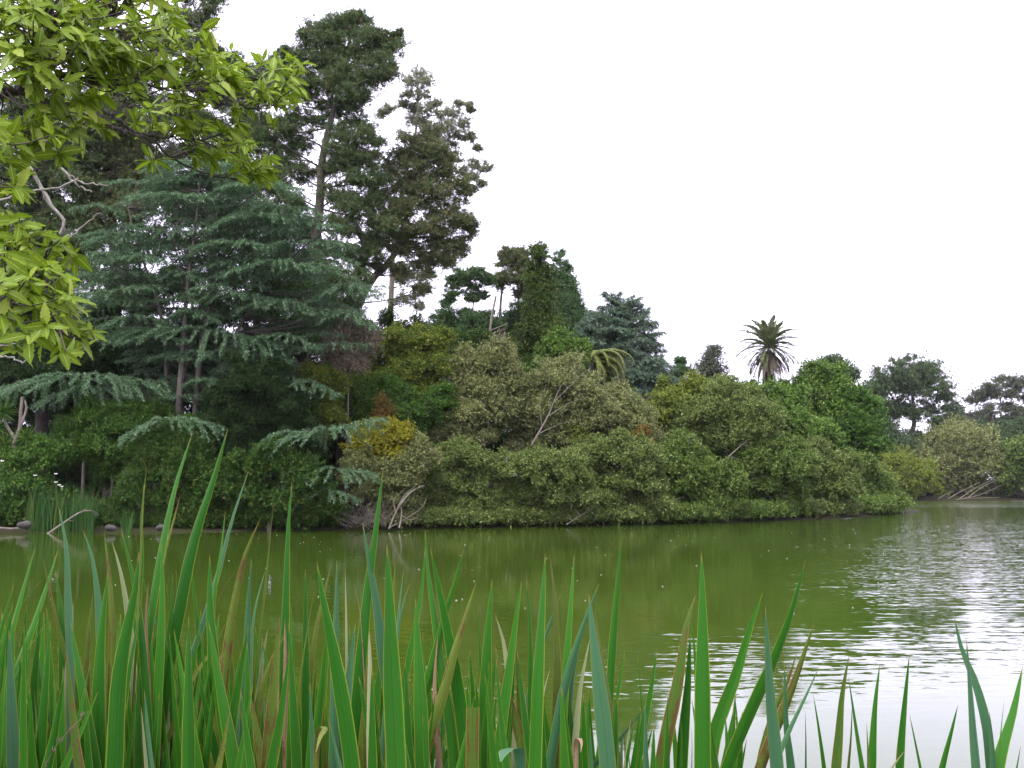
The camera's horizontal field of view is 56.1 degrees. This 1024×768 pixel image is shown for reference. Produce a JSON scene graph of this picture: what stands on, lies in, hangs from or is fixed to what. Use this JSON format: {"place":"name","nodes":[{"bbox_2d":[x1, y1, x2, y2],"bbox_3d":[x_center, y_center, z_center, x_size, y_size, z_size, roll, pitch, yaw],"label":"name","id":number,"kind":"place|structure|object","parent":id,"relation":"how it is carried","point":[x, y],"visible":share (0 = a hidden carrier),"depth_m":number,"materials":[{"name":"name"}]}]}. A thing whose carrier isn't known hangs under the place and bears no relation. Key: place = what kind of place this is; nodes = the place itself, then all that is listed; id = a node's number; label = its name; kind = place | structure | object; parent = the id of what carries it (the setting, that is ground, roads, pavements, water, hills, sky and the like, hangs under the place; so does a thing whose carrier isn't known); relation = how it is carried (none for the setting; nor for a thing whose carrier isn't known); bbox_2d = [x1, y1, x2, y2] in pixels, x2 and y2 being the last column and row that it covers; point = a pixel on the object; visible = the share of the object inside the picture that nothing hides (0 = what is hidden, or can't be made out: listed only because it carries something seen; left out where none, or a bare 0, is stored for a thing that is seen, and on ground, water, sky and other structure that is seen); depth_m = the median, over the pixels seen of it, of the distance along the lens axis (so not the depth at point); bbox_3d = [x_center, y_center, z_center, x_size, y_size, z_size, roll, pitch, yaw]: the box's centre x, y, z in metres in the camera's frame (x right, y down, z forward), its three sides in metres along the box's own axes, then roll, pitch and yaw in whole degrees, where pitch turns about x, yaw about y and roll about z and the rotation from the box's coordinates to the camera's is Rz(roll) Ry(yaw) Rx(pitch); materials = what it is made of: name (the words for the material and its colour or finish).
{"place":"outdoors","nodes":[
{"label":"outdoors","id":0,"kind":"place"},
{"bbox_2d":[45,711,86,767],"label":"grass stalk","id":1,"kind":"object","parent":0,"point":[81,717],"depth_m":2.13,"materials":[{"name":"brown plant"}]},
{"bbox_2d":[0,0,317,369],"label":"leafy tree","id":2,"kind":"object","parent":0,"point":[37,60],"visible":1,"depth_m":5.11,"materials":[{"name":"green plant"}]},
{"bbox_2d":[0,501,1023,767],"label":"water","id":3,"kind":"structure","parent":0,"point":[910,585],"depth_m":21.26,"materials":[{"name":"liquid"}]},
{"bbox_2d":[0,527,21,529],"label":"fallen branch","id":4,"kind":"object","parent":3,"relation":"on","point":[7,528],"visible":0.67,"depth_m":51.43,"materials":[{"name":"wood"}]},
{"bbox_2d":[17,520,31,528],"bbox_3d":[-25.970,7.512,51.225,0.761,0.468,0.558,0,-6,0],"label":"rock","id":5,"kind":"object","parent":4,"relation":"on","point":[26,524],"visible":1,"depth_m":51.02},
{"bbox_2d":[19,477,72,531],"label":"reed clump","id":6,"kind":"object","parent":3,"relation":"on","point":[41,520],"visible":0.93,"depth_m":52.34,"materials":[{"name":"green plant"}]},
{"bbox_2d":[48,508,98,532],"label":"fallen branch","id":7,"kind":"object","parent":3,"relation":"in","point":[64,522],"visible":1,"depth_m":51.34,"materials":[{"name":"wood"}]},
{"bbox_2d":[56,483,107,531],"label":"reed clump","id":8,"kind":"object","parent":3,"relation":"on","point":[80,520],"visible":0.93,"depth_m":52.45,"materials":[{"name":"green plant"}]},
{"bbox_2d":[117,508,136,532],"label":"reed clump","id":9,"kind":"object","parent":3,"relation":"on","point":[129,523],"visible":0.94,"depth_m":52.42,"materials":[{"name":"green plant"}]},
{"bbox_2d":[335,493,395,528],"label":"dead bush","id":10,"kind":"object","parent":3,"relation":"on","point":[366,518],"visible":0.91,"depth_m":54.29,"materials":[{"name":"grey plant"}]},
{"bbox_2d":[388,485,425,528],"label":"dead branch","id":11,"kind":"object","parent":3,"relation":"in","point":[399,505],"visible":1,"depth_m":54.43,"materials":[{"name":"wood"}]},
{"bbox_2d":[394,404,565,478],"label":"understorey tree","id":12,"kind":"object","parent":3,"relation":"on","point":[503,436],"visible":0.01,"depth_m":69.83,"materials":[{"name":"green plant"}]},
{"bbox_2d":[0,480,1023,532],"bbox_3d":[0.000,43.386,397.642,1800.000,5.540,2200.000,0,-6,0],"label":"ground","id":13,"kind":"structure","parent":0,"point":[998,496],"depth_m":61.27,"materials":[{"name":"soil"}]},
{"bbox_2d":[0,397,41,468],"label":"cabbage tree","id":14,"kind":"object","parent":13,"relation":"on","point":[26,435],"visible":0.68,"depth_m":54.89,"materials":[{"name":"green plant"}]},
{"bbox_2d":[0,549,57,767],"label":"sword leaf plant","id":15,"kind":"object","parent":13,"relation":"on","point":[4,650],"visible":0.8,"depth_m":3.18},
{"bbox_2d":[1,607,64,767],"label":"sword leaf plant","id":16,"kind":"object","parent":13,"relation":"on","point":[30,731],"visible":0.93,"depth_m":2.96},
{"bbox_2d":[0,432,78,525],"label":"green shrub","id":17,"kind":"object","parent":13,"relation":"on","point":[41,452],"visible":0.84,"depth_m":53.30,"materials":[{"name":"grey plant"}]},
{"bbox_2d":[1,460,82,499],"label":"lily plant","id":18,"kind":"object","parent":13,"relation":"on","point":[59,492],"visible":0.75,"depth_m":53.41,"materials":[{"name":"green plant"}]},
{"bbox_2d":[0,331,91,492],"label":"understorey tree","id":19,"kind":"object","parent":13,"relation":"on","point":[30,417],"visible":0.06,"depth_m":68.55,"materials":[{"name":"green plant"}]},
{"bbox_2d":[0,72,116,476],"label":"pine tree","id":20,"kind":"object","parent":13,"relation":"on","point":[50,175],"visible":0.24,"depth_m":64.91,"materials":[{"name":"green plant"}]},
{"bbox_2d":[43,506,138,767],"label":"sword leaf plant","id":21,"kind":"object","parent":13,"relation":"on","point":[95,738],"visible":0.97,"depth_m":3.08,"materials":[{"name":"plant"}]},
{"bbox_2d":[0,295,189,499],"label":"dark tree","id":22,"kind":"object","parent":13,"relation":"on","point":[101,362],"visible":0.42,"depth_m":61.18,"materials":[{"name":"green plant"}]},
{"bbox_2d":[47,392,201,495],"bbox_3d":[-22.799,4.133,56.568,9.336,7.606,4.842,0,-6,0],"label":"green shrub","id":23,"kind":"object","parent":13,"relation":"on","point":[93,427],"visible":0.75,"depth_m":55.80,"materials":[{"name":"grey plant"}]},
{"bbox_2d":[61,33,193,496],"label":"pine tree","id":24,"kind":"object","parent":13,"relation":"on","point":[125,150],"visible":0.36,"depth_m":67.13,"materials":[{"name":"green plant"}]},
{"bbox_2d":[51,364,226,492],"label":"understorey tree","id":25,"kind":"object","parent":13,"relation":"on","point":[77,471],"visible":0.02,"depth_m":69.29,"materials":[{"name":"green plant"}]},
{"bbox_2d":[63,422,222,528],"bbox_3d":[-20.900,5.365,54.553,9.446,6.482,4.487,0,-6,0],"label":"brown green shrub","id":26,"kind":"object","parent":13,"relation":"on","point":[163,463],"visible":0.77,"depth_m":53.83,"materials":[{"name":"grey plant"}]},
{"bbox_2d":[112,429,227,767],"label":"sword leaf plant","id":27,"kind":"object","parent":13,"relation":"on","point":[147,700],"visible":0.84,"depth_m":3.19,"materials":[{"name":"plant"}]},
{"bbox_2d":[136,476,246,767],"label":"sword leaf plant","id":28,"kind":"object","parent":13,"relation":"on","point":[186,731],"visible":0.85,"depth_m":3.15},
{"bbox_2d":[0,157,389,512],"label":"blue cedar","id":29,"kind":"object","parent":13,"relation":"on","point":[184,355],"visible":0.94,"depth_m":57.68,"materials":[{"name":"grey plant"}]},
{"bbox_2d":[97,256,338,499],"bbox_3d":[-19.814,-0.358,64.248,16.389,16.374,6.940,0,-6,0],"label":"dark tree","id":30,"kind":"object","parent":13,"relation":"on","point":[289,286],"visible":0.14,"depth_m":64.31,"materials":[{"name":"green plant"}]},
{"bbox_2d":[153,0,285,478],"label":"pine tree","id":31,"kind":"object","parent":13,"relation":"on","point":[206,10],"visible":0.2,"depth_m":71.14,"materials":[{"name":"green plant"}]},
{"bbox_2d":[89,174,367,337],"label":"pine tree","id":32,"kind":"object","parent":13,"relation":"on","point":[263,190],"visible":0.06,"depth_m":72.97,"materials":[{"name":"green plant"}]},
{"bbox_2d":[200,510,272,767],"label":"sword leaf plant","id":33,"kind":"object","parent":13,"relation":"on","point":[232,720],"visible":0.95,"depth_m":3.05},
{"bbox_2d":[171,348,331,504],"bbox_3d":[-15.146,3.099,56.543,9.170,10.238,5.561,0,-6,0],"label":"dark shrub","id":34,"kind":"object","parent":13,"relation":"on","point":[282,406],"visible":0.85,"depth_m":55.89,"materials":[{"name":"green plant"}]},
{"bbox_2d":[180,432,351,530],"bbox_3d":[-14.016,5.584,54.465,9.999,5.771,4.438,0,-6,0],"label":"rounded shrub","id":35,"kind":"object","parent":13,"relation":"on","point":[263,493],"visible":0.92,"depth_m":53.67,"materials":[{"name":"green plant"}]},
{"bbox_2d":[185,306,358,494],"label":"understorey tree","id":36,"kind":"object","parent":13,"relation":"on","point":[331,461],"visible":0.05,"depth_m":70.38,"materials":[{"name":"green plant"}]},
{"bbox_2d":[254,486,331,767],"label":"sword leaf plant","id":37,"kind":"object","parent":13,"relation":"on","point":[286,727],"visible":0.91,"depth_m":3.13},
{"bbox_2d":[313,726,327,767],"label":"folded leaf","id":38,"kind":"object","parent":13,"relation":"on","point":[320,732],"visible":1,"depth_m":2.38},
{"bbox_2d":[291,358,353,495],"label":"ochre shrub","id":39,"kind":"object","parent":13,"relation":"on","point":[327,375],"visible":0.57,"depth_m":58.74,"materials":[{"name":"plant"}]},
{"bbox_2d":[239,3,414,460],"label":"pine tree","id":40,"kind":"object","parent":13,"relation":"on","point":[353,80],"visible":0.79,"depth_m":67.82,"materials":[{"name":"green plant"}]},
{"bbox_2d":[313,472,384,767],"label":"sword leaf plant","id":41,"kind":"object","parent":13,"relation":"on","point":[349,739],"visible":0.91,"depth_m":3.13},
{"bbox_2d":[308,304,390,511],"bbox_3d":[-10.276,1.467,60.234,5.046,13.445,3.590,3,-7,-23],"label":"tree","id":42,"kind":"object","parent":13,"relation":"on","point":[346,359],"visible":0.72,"depth_m":60.22,"materials":[{"name":"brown plant"}]},
{"bbox_2d":[338,413,426,511],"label":"yellow bush","id":43,"kind":"object","parent":13,"relation":"on","point":[393,435],"visible":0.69,"depth_m":57.10,"materials":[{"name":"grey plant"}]},
{"bbox_2d":[368,390,399,423],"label":"orange sprig","id":44,"kind":"object","parent":13,"relation":"on","point":[382,407],"visible":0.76,"depth_m":60.53,"materials":[{"name":"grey plant"}]},
{"bbox_2d":[308,319,463,423],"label":"broadleaf tree","id":45,"kind":"object","parent":13,"relation":"on","point":[405,353],"visible":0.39,"depth_m":65.48,"materials":[{"name":"green plant"}]},
{"bbox_2d":[334,428,443,528],"bbox_3d":[-7.223,5.565,56.799,6.469,6.119,4.058,0,-6,0],"label":"willow bush","id":46,"kind":"object","parent":13,"relation":"on","point":[399,477],"visible":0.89,"depth_m":56.10,"materials":[{"name":"green plant"}]},
{"bbox_2d":[326,370,460,450],"bbox_3d":[-7.870,3.562,62.898,9.240,9.073,5.350,0,-6,0],"label":"green tree","id":47,"kind":"object","parent":13,"relation":"on","point":[417,409],"visible":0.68,"depth_m":62.41,"materials":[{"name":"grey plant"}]},
{"bbox_2d":[332,116,484,493],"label":"leaning pine","id":48,"kind":"object","parent":13,"relation":"on","point":[426,148],"visible":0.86,"depth_m":69.14,"materials":[{"name":"green plant"}]},
{"bbox_2d":[363,526,475,767],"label":"sword leaf plant","id":49,"kind":"object","parent":13,"relation":"on","point":[407,731],"visible":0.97,"depth_m":3.04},
{"bbox_2d":[362,304,493,377],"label":"understorey tree","id":50,"kind":"object","parent":13,"relation":"on","point":[385,318],"visible":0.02,"depth_m":78.22,"materials":[{"name":"green plant"}]},
{"bbox_2d":[372,63,497,363],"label":"eucalyptus tree","id":51,"kind":"object","parent":13,"relation":"on","point":[417,107],"visible":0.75,"depth_m":80.42,"materials":[{"name":"green plant"}]},
{"bbox_2d":[421,298,467,328],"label":"conifer","id":52,"kind":"object","parent":13,"relation":"on","point":[446,315],"visible":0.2,"depth_m":94.05,"materials":[{"name":"green plant"}]},
{"bbox_2d":[405,431,503,527],"bbox_3d":[-3.551,5.947,59.319,6.459,6.063,5.923,0,-6,0],"label":"willow bush","id":53,"kind":"object","parent":13,"relation":"on","point":[456,483],"visible":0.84,"depth_m":58.37,"materials":[{"name":"green plant"}]},
{"bbox_2d":[425,533,502,767],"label":"sword leaf plant","id":54,"kind":"object","parent":13,"relation":"on","point":[452,722],"visible":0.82,"depth_m":3.21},
{"bbox_2d":[437,265,507,338],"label":"flat topped pine","id":55,"kind":"object","parent":13,"relation":"on","point":[460,278],"visible":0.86,"depth_m":90.93,"materials":[{"name":"green plant"}]},
{"bbox_2d":[466,707,478,767],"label":"cut leaf","id":56,"kind":"object","parent":13,"relation":"on","point":[472,737],"visible":1,"depth_m":2.42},
{"bbox_2d":[432,297,525,344],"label":"conifer","id":57,"kind":"object","parent":13,"relation":"on","point":[511,316],"visible":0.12,"depth_m":95.63,"materials":[{"name":"green plant"}]},
{"bbox_2d":[424,329,535,450],"bbox_3d":[-2.419,2.397,64.994,8.116,12.314,5.901,-2,-6,16],"label":"willow tree","id":58,"kind":"object","parent":13,"relation":"on","point":[488,389],"visible":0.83,"depth_m":64.43,"materials":[{"name":"green plant"}]},
{"bbox_2d":[489,296,507,337],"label":"dead snag","id":59,"kind":"object","parent":13,"relation":"on","point":[492,313],"visible":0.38,"depth_m":89.03,"materials":[{"name":"wood"}]},
{"bbox_2d":[485,242,531,338],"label":"ragged pine","id":60,"kind":"object","parent":13,"relation":"on","point":[514,258],"visible":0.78,"depth_m":93.38,"materials":[{"name":"green plant"}]},
{"bbox_2d":[499,748,525,767],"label":"folded leaf","id":61,"kind":"object","parent":13,"relation":"on","point":[519,754],"visible":1,"depth_m":2.26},
{"bbox_2d":[494,558,560,767],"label":"sword leaf plant","id":62,"kind":"object","parent":13,"relation":"on","point":[525,725],"visible":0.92,"depth_m":2.99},
{"bbox_2d":[506,239,564,368],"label":"ivy clad trunk","id":63,"kind":"object","parent":13,"relation":"on","point":[539,295],"visible":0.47,"depth_m":82.55,"materials":[{"name":"green plant"}]},
{"bbox_2d":[469,443,603,526],"bbox_3d":[1.565,6.420,60.420,8.475,5.519,4.816,0,-6,0],"label":"willow bush","id":64,"kind":"object","parent":13,"relation":"on","point":[525,485],"visible":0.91,"depth_m":59.39,"materials":[{"name":"green plant"}]},
{"bbox_2d":[475,347,642,420],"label":"understorey tree","id":65,"kind":"object","parent":13,"relation":"on","point":[532,363],"depth_m":77.56,"materials":[{"name":"green plant"}]},
{"bbox_2d":[531,247,588,361],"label":"conical conifer","id":66,"kind":"object","parent":13,"relation":"on","point":[572,310],"visible":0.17,"depth_m":92.14,"materials":[{"name":"green plant"}]},
{"bbox_2d":[501,347,624,503],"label":"willow tree","id":67,"kind":"object","parent":13,"relation":"on","point":[551,376],"visible":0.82,"depth_m":65.36,"materials":[{"name":"green plant"}]},
{"bbox_2d":[531,364,584,443],"bbox_3d":[3.169,1.306,64.234,3.931,5.520,0.916,1,-6,-11],"label":"bare limb","id":68,"kind":"object","parent":67,"relation":"attached to","point":[538,433],"visible":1,"depth_m":63.94,"materials":[{"name":"grey plant"}]},
{"bbox_2d":[532,324,594,363],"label":"broadleaf tree","id":69,"kind":"object","parent":13,"relation":"on","point":[561,341],"visible":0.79,"depth_m":80.09,"materials":[{"name":"green plant"}]},
{"bbox_2d":[551,415,594,449],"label":"leafy shrub","id":70,"kind":"object","parent":13,"relation":"on","point":[574,433],"visible":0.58,"depth_m":65.23,"materials":[{"name":"green plant"}]},
{"bbox_2d":[574,738,582,767],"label":"folded leaf","id":71,"kind":"object","parent":13,"relation":"on","point":[576,745],"visible":1,"depth_m":2.35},
{"bbox_2d":[562,348,634,382],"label":"drooping palm","id":72,"kind":"object","parent":13,"relation":"on","point":[601,357],"visible":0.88,"depth_m":76.09,"materials":[{"name":"green plant"}]},
{"bbox_2d":[547,542,658,767],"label":"sword leaf plant","id":73,"kind":"object","parent":13,"relation":"on","point":[565,731],"visible":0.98,"depth_m":3.16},
{"bbox_2d":[563,425,680,525],"bbox_3d":[7.246,6.024,62.877,7.921,6.684,5.570,0,-6,0],"label":"willow bush","id":74,"kind":"object","parent":13,"relation":"on","point":[642,473],"visible":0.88,"depth_m":62.14,"materials":[{"name":"green plant"}]},
{"bbox_2d":[573,290,682,403],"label":"cedar tree","id":75,"kind":"object","parent":13,"relation":"on","point":[619,326],"visible":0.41,"depth_m":84.93,"materials":[{"name":"green plant"}]},
{"bbox_2d":[591,369,667,468],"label":"willow bush","id":76,"kind":"object","parent":13,"relation":"on","point":[628,398],"visible":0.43,"depth_m":67.03,"materials":[{"name":"green plant"}]},
{"bbox_2d":[631,424,655,443],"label":"orange sprig","id":77,"kind":"object","parent":13,"relation":"on","point":[645,430],"visible":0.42,"depth_m":65.24,"materials":[{"name":"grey plant"}]},
{"bbox_2d":[593,553,762,767],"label":"sword leaf plant","id":78,"kind":"object","parent":13,"relation":"on","point":[708,733],"visible":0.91,"depth_m":3.17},
{"bbox_2d":[644,368,712,440],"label":"broadleaf tree","id":79,"kind":"object","parent":13,"relation":"on","point":[664,397],"visible":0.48,"depth_m":73.58,"materials":[{"name":"green plant"}]},
{"bbox_2d":[667,354,700,378],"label":"conifer","id":80,"kind":"object","parent":13,"relation":"on","point":[681,362],"visible":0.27,"depth_m":89.95,"materials":[{"name":"green plant"}]},
{"bbox_2d":[654,423,751,522],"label":"willow bush","id":81,"kind":"object","parent":13,"relation":"on","point":[697,485],"visible":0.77,"depth_m":65.50,"materials":[{"name":"green plant"}]},
{"bbox_2d":[690,339,734,379],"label":"thin tree","id":82,"kind":"object","parent":13,"relation":"on","point":[709,365],"visible":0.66,"depth_m":96.05,"materials":[{"name":"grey plant"}]},
{"bbox_2d":[664,369,788,491],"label":"willow tree","id":83,"kind":"object","parent":13,"relation":"on","point":[729,411],"visible":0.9,"depth_m":71.82,"materials":[{"name":"green plant"}]},
{"bbox_2d":[686,372,768,405],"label":"tree","id":84,"kind":"object","parent":13,"relation":"on","point":[712,377],"visible":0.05,"depth_m":84.38,"materials":[{"name":"green plant"}]},
{"bbox_2d":[731,315,804,494],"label":"palm tree","id":85,"kind":"object","parent":13,"relation":"on","point":[769,361],"visible":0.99,"depth_m":90.19,"materials":[{"name":"green plant"}]},
{"bbox_2d":[724,428,821,520],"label":"willow bush","id":86,"kind":"object","parent":13,"relation":"on","point":[778,467],"visible":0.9,"depth_m":70.58,"materials":[{"name":"green plant"}]},
{"bbox_2d":[720,562,825,767],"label":"sword leaf plant","id":87,"kind":"object","parent":13,"relation":"on","point":[772,746],"visible":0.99,"depth_m":2.69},
{"bbox_2d":[757,375,846,448],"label":"broadleaf tree","id":88,"kind":"object","parent":13,"relation":"on","point":[802,421],"visible":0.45,"depth_m":84.91,"materials":[{"name":"green plant"}]},
{"bbox_2d":[788,434,867,517],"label":"willow bush","id":89,"kind":"object","parent":13,"relation":"on","point":[837,487],"visible":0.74,"depth_m":75.52,"materials":[{"name":"green plant"}]},
{"bbox_2d":[796,352,864,382],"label":"dark tree","id":90,"kind":"object","parent":13,"relation":"on","point":[851,370],"visible":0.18,"depth_m":112.11,"materials":[{"name":"green plant"}]},
{"bbox_2d":[776,356,889,425],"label":"broadleaf tree","id":91,"kind":"object","parent":13,"relation":"on","point":[828,385],"visible":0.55,"depth_m":91.47,"materials":[{"name":"green plant"}]},
{"bbox_2d":[827,381,898,462],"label":"broadleaf tree","id":92,"kind":"object","parent":13,"relation":"on","point":[866,431],"visible":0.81,"depth_m":88.47,"materials":[{"name":"green plant"}]},
{"bbox_2d":[831,654,921,767],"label":"sword leaf plant","id":93,"kind":"object","parent":13,"relation":"on","point":[836,762],"visible":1,"depth_m":3.26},
{"bbox_2d":[842,445,916,514],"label":"willow bush","id":94,"kind":"object","parent":13,"relation":"on","point":[883,495],"visible":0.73,"depth_m":84.58,"materials":[{"name":"green plant"}]},
{"bbox_2d":[877,444,946,500],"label":"willow bush","id":95,"kind":"object","parent":13,"relation":"on","point":[914,474],"visible":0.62,"depth_m":160.76,"materials":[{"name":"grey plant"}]},
{"bbox_2d":[857,348,967,459],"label":"cypress tree","id":96,"kind":"object","parent":13,"relation":"on","point":[906,379],"visible":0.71,"depth_m":175.16,"materials":[{"name":"green plant"}]},
{"bbox_2d":[921,456,954,495],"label":"shore bush","id":97,"kind":"object","parent":13,"relation":"on","point":[939,489],"visible":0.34,"depth_m":165.65,"materials":[{"name":"green plant"}]},
{"bbox_2d":[910,412,1013,495],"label":"willow tree","id":98,"kind":"object","parent":13,"relation":"on","point":[967,456],"visible":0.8,"depth_m":167.03,"materials":[{"name":"green plant"}]},
{"bbox_2d":[939,616,1022,767],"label":"sword leaf plant","id":99,"kind":"object","parent":13,"relation":"on","point":[996,757],"visible":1,"depth_m":3.32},
{"bbox_2d":[940,413,1023,447],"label":"dark tree","id":100,"kind":"object","parent":13,"relation":"on","point":[1015,428],"visible":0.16,"depth_m":183.12,"materials":[{"name":"green plant"}]},
{"bbox_2d":[953,371,1023,427],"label":"umbrella tree","id":101,"kind":"object","parent":13,"relation":"on","point":[991,391],"visible":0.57,"depth_m":192.01,"materials":[{"name":"green plant"}]},
{"bbox_2d":[982,433,1023,496],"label":"shore tree","id":102,"kind":"object","parent":13,"relation":"on","point":[1012,482],"visible":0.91,"depth_m":165.04,"materials":[{"name":"green plant"}]},
{"bbox_2d":[0,0,1023,479],"label":"sky","id":103,"kind":"structure","parent":0,"point":[849,173],"materials":[{"name":"white"}]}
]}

